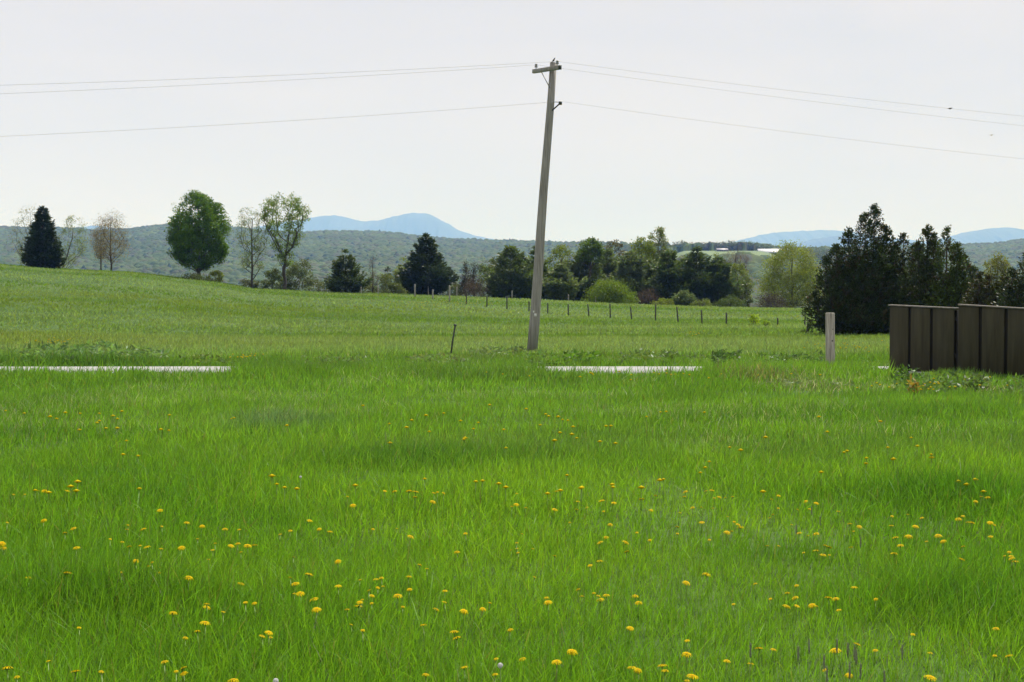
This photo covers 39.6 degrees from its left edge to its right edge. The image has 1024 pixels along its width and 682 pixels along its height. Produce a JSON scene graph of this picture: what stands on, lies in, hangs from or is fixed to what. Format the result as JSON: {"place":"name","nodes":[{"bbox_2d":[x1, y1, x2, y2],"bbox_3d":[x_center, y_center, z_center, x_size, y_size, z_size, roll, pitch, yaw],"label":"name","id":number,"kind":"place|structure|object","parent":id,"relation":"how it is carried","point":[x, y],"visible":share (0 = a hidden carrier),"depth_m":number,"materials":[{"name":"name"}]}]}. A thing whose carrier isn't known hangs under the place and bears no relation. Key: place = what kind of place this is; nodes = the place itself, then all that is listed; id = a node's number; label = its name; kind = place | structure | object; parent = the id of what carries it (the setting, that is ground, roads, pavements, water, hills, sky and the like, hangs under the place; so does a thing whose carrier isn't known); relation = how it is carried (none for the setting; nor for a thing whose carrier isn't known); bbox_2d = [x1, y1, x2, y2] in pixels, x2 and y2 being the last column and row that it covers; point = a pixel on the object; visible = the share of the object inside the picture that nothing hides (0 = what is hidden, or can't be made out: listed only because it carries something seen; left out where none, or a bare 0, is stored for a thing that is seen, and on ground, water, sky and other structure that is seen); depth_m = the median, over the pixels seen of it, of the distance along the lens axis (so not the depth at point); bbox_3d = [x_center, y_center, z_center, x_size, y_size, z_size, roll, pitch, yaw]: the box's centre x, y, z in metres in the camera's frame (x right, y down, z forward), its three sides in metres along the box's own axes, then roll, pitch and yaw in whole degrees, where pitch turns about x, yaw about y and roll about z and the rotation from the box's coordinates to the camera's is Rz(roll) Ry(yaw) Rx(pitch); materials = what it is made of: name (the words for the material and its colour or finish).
{"place":"outdoors","nodes":[
{"label":"outdoors","id":0,"kind":"place"},
{"bbox_2d":[85,225,107,229],"bbox_3d":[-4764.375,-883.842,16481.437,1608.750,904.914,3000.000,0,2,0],"label":"mountain","id":1,"kind":"structure","parent":0,"point":[90,227],"depth_m":16260.75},
{"bbox_2d":[253,213,493,239],"bbox_3d":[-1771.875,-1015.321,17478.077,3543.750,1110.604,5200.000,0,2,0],"label":"mountain","id":2,"kind":"structure","parent":0,"point":[417,223],"depth_m":16751.35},
{"bbox_2d":[0,366,924,374],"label":"road","id":3,"kind":"structure","parent":0,"point":[640,368],"depth_m":32.64,"materials":[{"name":"asphalt"}]},
{"bbox_2d":[0,264,1023,681],"bbox_3d":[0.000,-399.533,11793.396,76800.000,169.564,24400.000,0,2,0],"label":"ground","id":4,"kind":"structure","parent":0,"point":[410,302],"depth_m":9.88,"materials":[{"name":"plant"}]},
{"bbox_2d":[2,666,12,680],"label":"dandelion","id":5,"kind":"object","parent":4,"relation":"on","point":[6,668],"visible":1,"depth_m":5.52,"materials":[{"name":"yellow plant"}]},
{"bbox_2d":[6,205,51,264],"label":"sparse tree","id":6,"kind":"object","parent":4,"relation":"on","point":[16,238],"visible":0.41,"depth_m":187.46,"materials":[{"name":"green plant"}]},
{"bbox_2d":[18,205,65,268],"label":"spruce tree","id":7,"kind":"object","parent":4,"relation":"on","point":[41,253],"visible":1,"depth_m":155.94,"materials":[{"name":"green plant"}]},
{"bbox_2d":[58,215,91,268],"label":"sparse tree","id":8,"kind":"object","parent":4,"relation":"on","point":[79,241],"visible":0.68,"depth_m":185.63,"materials":[{"name":"green plant"}]},
{"bbox_2d":[90,227,109,270],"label":"budding tree","id":9,"kind":"object","parent":4,"relation":"on","point":[98,256],"visible":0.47,"depth_m":165.69,"materials":[{"name":"brown plant"}]},
{"bbox_2d":[86,208,133,270],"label":"budding tree","id":10,"kind":"object","parent":4,"relation":"on","point":[110,251],"visible":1,"depth_m":162.48,"materials":[{"name":"brown plant"}]},
{"bbox_2d":[184,576,192,596],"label":"dandelion","id":11,"kind":"object","parent":4,"relation":"on","point":[188,578],"visible":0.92,"depth_m":7.21,"materials":[{"name":"yellow plant"}]},
{"bbox_2d":[179,273,215,280],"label":"shrub","id":12,"kind":"object","parent":4,"relation":"on","point":[193,276],"visible":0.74,"depth_m":152.25,"materials":[{"name":"green plant"}]},
{"bbox_2d":[164,189,233,278],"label":"maple tree","id":13,"kind":"object","parent":4,"relation":"on","point":[186,242],"visible":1,"depth_m":156.27,"materials":[{"name":"green plant"}]},
{"bbox_2d":[200,621,209,665],"bbox_3d":[-1.331,1.329,6.171,0.050,0.229,0.049,0,2,0],"label":"dandelion","id":14,"kind":"object","parent":4,"relation":"on","point":[205,623],"visible":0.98,"depth_m":6.16,"materials":[{"name":"yellow plant"}]},
{"bbox_2d":[206,270,223,282],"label":"shrub","id":15,"kind":"object","parent":4,"relation":"on","point":[218,278],"visible":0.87,"depth_m":158.63,"materials":[{"name":"green plant"}]},
{"bbox_2d":[240,278,260,288],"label":"shrub","id":16,"kind":"object","parent":4,"relation":"on","point":[247,282],"visible":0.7,"depth_m":166.54,"materials":[{"name":"green plant"}]},
{"bbox_2d":[233,207,269,287],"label":"sparse tree","id":17,"kind":"object","parent":4,"relation":"on","point":[251,254],"visible":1,"depth_m":164.67,"materials":[{"name":"green plant"}]},
{"bbox_2d":[264,630,272,668],"bbox_3d":[-1.030,1.338,6.021,0.039,0.220,0.040,0,2,0],"label":"dandelion","id":18,"kind":"object","parent":4,"relation":"on","point":[269,632],"visible":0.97,"depth_m":6.02,"materials":[{"name":"yellow plant"}]},
{"bbox_2d":[258,268,287,289],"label":"shrub","id":19,"kind":"object","parent":4,"relation":"on","point":[273,278],"visible":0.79,"depth_m":169.38,"materials":[{"name":"green plant"}]},
{"bbox_2d":[258,191,311,289],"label":"elm tree","id":20,"kind":"object","parent":4,"relation":"on","point":[287,227],"visible":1,"depth_m":164.03,"materials":[{"name":"green plant"}]},
{"bbox_2d":[279,259,318,290],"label":"shrub","id":21,"kind":"object","parent":4,"relation":"on","point":[295,271],"visible":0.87,"depth_m":171.07,"materials":[{"name":"green plant"}]},
{"bbox_2d":[312,607,320,632],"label":"dandelion","id":22,"kind":"object","parent":4,"relation":"on","point":[316,609],"visible":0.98,"depth_m":6.52,"materials":[{"name":"yellow plant"}]},
{"bbox_2d":[315,275,331,291],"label":"shrub","id":23,"kind":"object","parent":4,"relation":"on","point":[323,286],"visible":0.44,"depth_m":173.15,"materials":[{"name":"green plant"}]},
{"bbox_2d":[324,249,373,292],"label":"pine tree","id":24,"kind":"object","parent":4,"relation":"on","point":[349,279],"visible":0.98,"depth_m":159.10,"materials":[{"name":"green plant"}]},
{"bbox_2d":[358,279,377,292],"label":"shrub","id":25,"kind":"object","parent":4,"relation":"on","point":[368,289],"visible":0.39,"depth_m":167.07,"materials":[{"name":"green plant"}]},
{"bbox_2d":[365,255,381,292],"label":"dead conifer","id":26,"kind":"object","parent":4,"relation":"on","point":[375,283],"visible":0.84,"depth_m":161.73,"materials":[{"name":"grey plant"}]},
{"bbox_2d":[384,267,392,292],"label":"spruce tree","id":27,"kind":"object","parent":4,"relation":"on","point":[388,268],"visible":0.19,"depth_m":175.82,"materials":[{"name":"green plant"}]},
{"bbox_2d":[374,270,409,293],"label":"shrub","id":28,"kind":"object","parent":4,"relation":"on","point":[396,285],"visible":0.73,"depth_m":166.28,"materials":[{"name":"green plant"}]},
{"bbox_2d":[393,256,412,290],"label":"broadleaf tree","id":29,"kind":"object","parent":4,"relation":"on","point":[404,259],"visible":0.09,"depth_m":185.82,"materials":[{"name":"green plant"}]},
{"bbox_2d":[396,232,458,294],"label":"pine tree","id":30,"kind":"object","parent":4,"relation":"on","point":[433,271],"visible":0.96,"depth_m":158.63,"materials":[{"name":"green plant"}]},
{"bbox_2d":[440,282,459,295],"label":"shrub","id":31,"kind":"object","parent":4,"relation":"on","point":[454,286],"visible":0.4,"depth_m":171.25,"materials":[{"name":"green plant"}]},
{"bbox_2d":[450,324,456,352],"bbox_3d":[-1.584,0.127,38.019,0.223,1.170,0.092,0,2,0],"label":"metal stake","id":32,"kind":"object","parent":4,"relation":"on","point":[455,325],"visible":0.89,"depth_m":37.99,"materials":[{"name":"metal"}]},
{"bbox_2d":[457,260,473,295],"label":"dead conifer","id":33,"kind":"object","parent":4,"relation":"on","point":[464,276],"visible":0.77,"depth_m":165.64,"materials":[{"name":"brown plant"}]},
{"bbox_2d":[457,273,491,296],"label":"shrub","id":34,"kind":"object","parent":4,"relation":"on","point":[478,290],"visible":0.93,"depth_m":163.72,"materials":[{"name":"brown plant"}]},
{"bbox_2d":[467,262,483,296],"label":"dead conifer","id":35,"kind":"object","parent":4,"relation":"on","point":[474,273],"visible":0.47,"depth_m":167.77,"materials":[{"name":"brown plant"}]},
{"bbox_2d":[477,258,496,296],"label":"broadleaf tree","id":36,"kind":"object","parent":4,"relation":"on","point":[481,272],"visible":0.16,"depth_m":183.26,"materials":[{"name":"green plant"}]},
{"bbox_2d":[4,299,1007,515],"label":"distant dandelions","id":37,"kind":"object","parent":4,"relation":"on","point":[463,439],"visible":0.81,"depth_m":14.53,"materials":[{"name":"yellow plant"}]},
{"bbox_2d":[478,245,544,298],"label":"pine tree","id":38,"kind":"object","parent":4,"relation":"on","point":[506,276],"visible":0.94,"depth_m":166.33,"materials":[{"name":"green plant"}]},
{"bbox_2d":[0,223,1023,307],"bbox_3d":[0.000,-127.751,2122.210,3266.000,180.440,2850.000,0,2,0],"label":"forest","id":39,"kind":"object","parent":4,"relation":"on","point":[149,247],"visible":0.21,"depth_m":1964.41,"materials":[{"name":"plant"}]},
{"bbox_2d":[1,338,1023,393],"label":"weeds","id":40,"kind":"object","parent":4,"relation":"on","point":[197,357],"visible":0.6,"depth_m":36.32,"materials":[{"name":"green plant"}]},
{"bbox_2d":[527,245,553,299],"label":"pine tree","id":41,"kind":"object","parent":4,"relation":"on","point":[546,269],"visible":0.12,"depth_m":170.18,"materials":[{"name":"green plant"}]},
{"bbox_2d":[527,60,561,350],"bbox_3d":[1.036,-4.034,43.782,1.522,9.138,0.705,1,2,40],"label":"utility pole","id":42,"kind":"object","parent":4,"relation":"on","point":[533,332],"visible":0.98,"depth_m":43.80,"materials":[{"name":"grey wood"}]},
{"bbox_2d":[0,101,1021,158],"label":"overhead wire","id":43,"kind":"object","parent":42,"relation":"attached to","point":[495,106],"visible":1,"depth_m":43.13,"materials":[{"name":"metal"}]},
{"bbox_2d":[3,65,1021,125],"bbox_3d":[0.792,-7.069,44.104,91.998,3.036,0.340,0,2,-14],"label":"overhead wire","id":44,"kind":"object","parent":42,"relation":"attached to","point":[495,67],"visible":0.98,"depth_m":43.79,"materials":[{"name":"metal"}]},
{"bbox_2d":[20,61,1017,115],"bbox_3d":[1.337,-7.237,43.333,91.998,2.506,0.323,0,2,-14],"label":"overhead wire","id":45,"kind":"object","parent":42,"relation":"attached to","point":[500,64],"visible":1,"depth_m":42.61,"materials":[{"name":"metal"}]},
{"bbox_2d":[544,600,551,631],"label":"dandelion","id":46,"kind":"object","parent":4,"relation":"on","point":[548,602],"visible":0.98,"depth_m":6.85,"materials":[{"name":"yellow plant"}]},
{"bbox_2d":[552,659,560,681],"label":"dandelion","id":47,"kind":"object","parent":4,"relation":"on","point":[554,662],"visible":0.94,"depth_m":5.61,"materials":[{"name":"yellow plant"}]},
{"bbox_2d":[545,244,573,276],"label":"broadleaf tree","id":48,"kind":"object","parent":4,"relation":"on","point":[562,248],"visible":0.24,"depth_m":185.39,"materials":[{"name":"green plant"}]},
{"bbox_2d":[542,262,587,300],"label":"pine tree","id":49,"kind":"object","parent":4,"relation":"on","point":[557,288],"visible":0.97,"depth_m":164.03,"materials":[{"name":"green plant"}]},
{"bbox_2d":[567,649,577,678],"bbox_3d":[0.244,1.352,5.762,0.046,0.206,0.046,0,2,0],"label":"dandelion","id":50,"kind":"object","parent":4,"relation":"on","point":[571,652],"visible":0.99,"depth_m":5.75,"materials":[{"name":"yellow plant"}]},
{"bbox_2d":[551,247,613,301],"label":"pine tree","id":51,"kind":"object","parent":4,"relation":"on","point":[580,271],"visible":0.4,"depth_m":171.63,"materials":[{"name":"green plant"}]},
{"bbox_2d":[575,236,606,300],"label":"broadleaf tree","id":52,"kind":"object","parent":4,"relation":"on","point":[595,247],"visible":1,"depth_m":170.19,"materials":[{"name":"green plant"}]},
{"bbox_2d":[581,277,640,303],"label":"shrub","id":53,"kind":"object","parent":4,"relation":"on","point":[602,292],"visible":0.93,"depth_m":158.56,"materials":[{"name":"green plant"}]},
{"bbox_2d":[596,248,628,301],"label":"pine tree","id":54,"kind":"object","parent":4,"relation":"on","point":[611,260],"visible":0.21,"depth_m":174.97,"materials":[{"name":"green plant"}]},
{"bbox_2d":[602,239,624,264],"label":"broadleaf tree","id":55,"kind":"object","parent":4,"relation":"on","point":[617,244],"visible":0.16,"depth_m":185.37,"materials":[{"name":"green plant"}]},
{"bbox_2d":[599,250,661,303],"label":"pine tree","id":56,"kind":"object","parent":4,"relation":"on","point":[630,274],"visible":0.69,"depth_m":166.68,"materials":[{"name":"green plant"}]},
{"bbox_2d":[625,236,661,267],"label":"broadleaf tree","id":57,"kind":"object","parent":4,"relation":"on","point":[648,248],"visible":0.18,"depth_m":178.96,"materials":[{"name":"green plant"}]},
{"bbox_2d":[632,286,659,303],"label":"shrub","id":58,"kind":"object","parent":4,"relation":"on","point":[646,298],"visible":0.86,"depth_m":163.58,"materials":[{"name":"brown plant"}]},
{"bbox_2d":[632,258,666,304],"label":"pine tree","id":59,"kind":"object","parent":4,"relation":"on","point":[649,260],"visible":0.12,"depth_m":169.41,"materials":[{"name":"green plant"}]},
{"bbox_2d":[645,226,669,263],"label":"broadleaf tree","id":60,"kind":"object","parent":4,"relation":"on","point":[662,239],"visible":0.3,"depth_m":181.31,"materials":[{"name":"green plant"}]},
{"bbox_2d":[650,298,674,304],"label":"shrub","id":61,"kind":"object","parent":4,"relation":"on","point":[661,300],"visible":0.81,"depth_m":159.53,"materials":[{"name":"green plant"}]},
{"bbox_2d":[639,249,694,302],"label":"pine tree","id":62,"kind":"object","parent":4,"relation":"on","point":[663,268],"visible":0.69,"depth_m":166.43,"materials":[{"name":"green plant"}]},
{"bbox_2d":[671,289,697,305],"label":"shrub","id":63,"kind":"object","parent":4,"relation":"on","point":[683,297],"visible":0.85,"depth_m":162.26,"materials":[{"name":"green plant"}]},
{"bbox_2d":[681,652,690,677],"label":"dandelion","id":64,"kind":"object","parent":4,"relation":"on","point":[686,654],"visible":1,"depth_m":5.87,"materials":[{"name":"yellow plant"}]},
{"bbox_2d":[666,246,734,305],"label":"pine tree","id":65,"kind":"object","parent":4,"relation":"on","point":[699,271],"visible":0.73,"depth_m":166.36,"materials":[{"name":"green plant"}]},
{"bbox_2d":[689,298,712,306],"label":"shrub","id":66,"kind":"object","parent":4,"relation":"on","point":[699,302],"visible":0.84,"depth_m":159.73,"materials":[{"name":"green plant"}]},
{"bbox_2d":[706,350,726,363],"bbox_3d":[4.837,0.422,33.620,0.502,0.491,0.544,0,2,13],"label":"weed","id":67,"kind":"object","parent":4,"relation":"on","point":[717,355],"visible":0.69,"depth_m":33.60,"materials":[{"name":"green plant"}]},
{"bbox_2d":[694,256,745,306],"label":"pine tree","id":68,"kind":"object","parent":4,"relation":"on","point":[728,285],"visible":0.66,"depth_m":166.49,"materials":[{"name":"green plant"}]},
{"bbox_2d":[712,294,747,306],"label":"shrub","id":69,"kind":"object","parent":4,"relation":"on","point":[730,299],"visible":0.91,"depth_m":160.65,"materials":[{"name":"green plant"}]},
{"bbox_2d":[722,242,757,306],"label":"bare tree","id":70,"kind":"object","parent":4,"relation":"on","point":[737,259],"visible":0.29,"depth_m":221.31,"materials":[{"name":"green plant"}]},
{"bbox_2d":[730,263,754,306],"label":"broadleaf tree","id":71,"kind":"object","parent":4,"relation":"on","point":[741,270],"visible":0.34,"depth_m":179.39,"materials":[{"name":"green plant"}]},
{"bbox_2d":[736,281,753,306],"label":"shrub","id":72,"kind":"object","parent":4,"relation":"on","point":[742,296],"visible":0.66,"depth_m":167.69,"materials":[{"name":"green plant"}]},
{"bbox_2d":[749,642,751,678],"bbox_3d":[0.898,1.308,5.388,0.023,0.336,0.012,-1,2,-23],"label":"seed spike","id":73,"kind":"object","parent":4,"relation":"on","point":[750,654],"visible":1,"depth_m":5.38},
{"bbox_2d":[748,314,760,324],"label":"sapling","id":74,"kind":"object","parent":4,"relation":"on","point":[752,319],"visible":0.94,"depth_m":87.90,"materials":[{"name":"green plant"}]},
{"bbox_2d":[657,239,852,264],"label":"treeline","id":75,"kind":"object","parent":4,"relation":"on","point":[681,243],"visible":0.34,"depth_m":1314.17,"materials":[{"name":"green plant"}]},
{"bbox_2d":[755,320,770,325],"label":"sapling","id":76,"kind":"object","parent":4,"relation":"on","point":[766,322],"visible":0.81,"depth_m":86.52,"materials":[{"name":"green plant"}]},
{"bbox_2d":[753,290,792,307],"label":"shrub","id":77,"kind":"object","parent":4,"relation":"on","point":[768,300],"visible":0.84,"depth_m":162.45,"materials":[{"name":"green plant"}]},
{"bbox_2d":[751,239,829,307],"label":"willow tree","id":78,"kind":"object","parent":4,"relation":"on","point":[806,270],"visible":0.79,"depth_m":170.41,"materials":[{"name":"green plant"}]},
{"bbox_2d":[797,646,800,681],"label":"seed spike","id":79,"kind":"object","parent":4,"relation":"on","point":[798,647],"visible":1,"depth_m":5.33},
{"bbox_2d":[800,319,814,332],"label":"shrub","id":80,"kind":"object","parent":4,"relation":"on","point":[808,328],"visible":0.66,"depth_m":67.91,"materials":[{"name":"green plant"}]},
{"bbox_2d":[807,639,810,681],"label":"seed spike","id":81,"kind":"object","parent":4,"relation":"on","point":[809,648],"visible":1,"depth_m":5.45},
{"bbox_2d":[825,313,834,365],"bbox_3d":[7.705,0.014,34.415,0.248,1.399,0.236,0,2,0],"label":"wooden post","id":82,"kind":"object","parent":4,"relation":"on","point":[830,333],"visible":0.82,"depth_m":34.32,"materials":[{"name":"grey wood"}]},
{"bbox_2d":[829,648,840,672],"bbox_3d":[1.389,1.383,6.112,0.054,0.124,0.054,0,2,0],"label":"dandelion","id":83,"kind":"object","parent":4,"relation":"on","point":[833,650],"visible":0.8,"depth_m":6.11,"materials":[{"name":"yellow plant"}]},
{"bbox_2d":[836,639,838,678],"bbox_3d":[1.248,1.306,5.443,0.012,0.336,0.028,-1,2,-29],"label":"seed spike","id":84,"kind":"object","parent":4,"relation":"on","point":[836,653],"visible":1,"depth_m":5.44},
{"bbox_2d":[798,203,914,334],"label":"cedar tree","id":85,"kind":"object","parent":4,"relation":"on","point":[850,292],"visible":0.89,"depth_m":65.30,"materials":[{"name":"green plant"}]},
{"bbox_2d":[874,232,923,333],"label":"cedar tree","id":86,"kind":"object","parent":4,"relation":"on","point":[903,241],"visible":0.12,"depth_m":66.48,"materials":[{"name":"green plant"}]},
{"bbox_2d":[900,644,903,681],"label":"seed spike","id":87,"kind":"object","parent":4,"relation":"on","point":[902,650],"visible":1,"depth_m":5.36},
{"bbox_2d":[891,363,921,379],"bbox_3d":[7.422,0.628,26.808,0.544,0.470,0.580,1,2,32],"label":"weed","id":88,"kind":"object","parent":4,"relation":"on","point":[900,371],"visible":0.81,"depth_m":26.81,"materials":[{"name":"green plant"}]},
{"bbox_2d":[906,374,921,394],"bbox_3d":[6.645,0.740,23.550,0.256,0.432,0.349,1,2,27],"label":"weed","id":89,"kind":"object","parent":4,"relation":"on","point":[912,384],"visible":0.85,"depth_m":23.57,"materials":[{"name":"brown plant"}]},
{"bbox_2d":[886,224,952,319],"bbox_3d":[18.937,-2.731,64.945,3.527,5.355,3.698,-1,2,-24],"label":"cedar tree","id":90,"kind":"object","parent":4,"relation":"on","point":[924,270],"visible":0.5,"depth_m":64.72,"materials":[{"name":"green plant"}]},
{"bbox_2d":[888,304,957,372],"bbox_3d":[9.076,0.111,31.277,0.245,1.825,1.679,-2,2,-44],"label":"board fence","id":91,"kind":"object","parent":4,"relation":"on","point":[925,338],"visible":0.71,"depth_m":31.18,"materials":[{"name":"wood"}]},
{"bbox_2d":[924,675,936,681],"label":"dandelion","id":92,"kind":"object","parent":4,"relation":"on","point":[930,677],"visible":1,"depth_m":5.66,"materials":[{"name":"yellow plant"}]},
{"bbox_2d":[921,224,987,309],"bbox_3d":[19.788,-2.624,64.028,4.537,5.257,4.284,0,2,0],"label":"cedar tree","id":93,"kind":"object","parent":4,"relation":"on","point":[959,272],"visible":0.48,"depth_m":63.81,"materials":[{"name":"green plant"}]},
{"bbox_2d":[954,369,989,391],"bbox_3d":[7.925,0.695,24.370,0.597,0.476,0.681,0,2,0],"label":"weed","id":94,"kind":"object","parent":4,"relation":"on","point":[973,379],"visible":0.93,"depth_m":24.39,"materials":[{"name":"green plant"}]},
{"bbox_2d":[955,270,1022,307],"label":"tree","id":95,"kind":"object","parent":4,"relation":"on","point":[980,294],"visible":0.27,"depth_m":61.74,"materials":[{"name":"green plant"}]},
{"bbox_2d":[958,304,1023,376],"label":"board fence","id":96,"kind":"object","parent":4,"relation":"on","point":[991,339],"visible":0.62,"depth_m":29.99,"materials":[{"name":"wood"}]},
{"bbox_2d":[982,250,1015,300],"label":"willow tree","id":97,"kind":"object","parent":4,"relation":"on","point":[995,265],"visible":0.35,"depth_m":119.50,"materials":[{"name":"green plant"}]},
{"bbox_2d":[991,252,1023,308],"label":"cedar tree","id":98,"kind":"object","parent":4,"relation":"on","point":[1012,299],"visible":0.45,"depth_m":59.95,"materials":[{"name":"green plant"}]},
{"bbox_2d":[0,0,1023,244],"label":"sky","id":99,"kind":"structure","parent":0,"point":[621,175],"materials":[{"name":"white"}]},
{"bbox_2d":[675,251,777,258],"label":"pasture","id":100,"kind":"structure","parent":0,"point":[758,253],"depth_m":1211.80,"materials":[{"name":"plant"}]},
{"bbox_2d":[757,249,778,254],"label":"barn","id":101,"kind":"structure","parent":100,"relation":"on","point":[768,250],"depth_m":1291.95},
{"bbox_2d":[735,230,925,246],"bbox_3d":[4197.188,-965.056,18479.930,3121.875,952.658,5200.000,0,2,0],"label":"mountain","id":102,"kind":"structure","parent":0,"point":[775,238],"depth_m":17875.29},
{"bbox_2d":[791,236,912,247],"bbox_3d":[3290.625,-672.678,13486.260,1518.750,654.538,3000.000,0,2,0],"label":"mountain","id":103,"kind":"structure","parent":0,"point":[826,241],"depth_m":13187.97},
{"bbox_2d":[925,227,1023,243],"bbox_3d":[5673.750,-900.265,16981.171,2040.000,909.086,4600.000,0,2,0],"label":"mountain","id":104,"kind":"structure","parent":0,"point":[993,235],"depth_m":16425.06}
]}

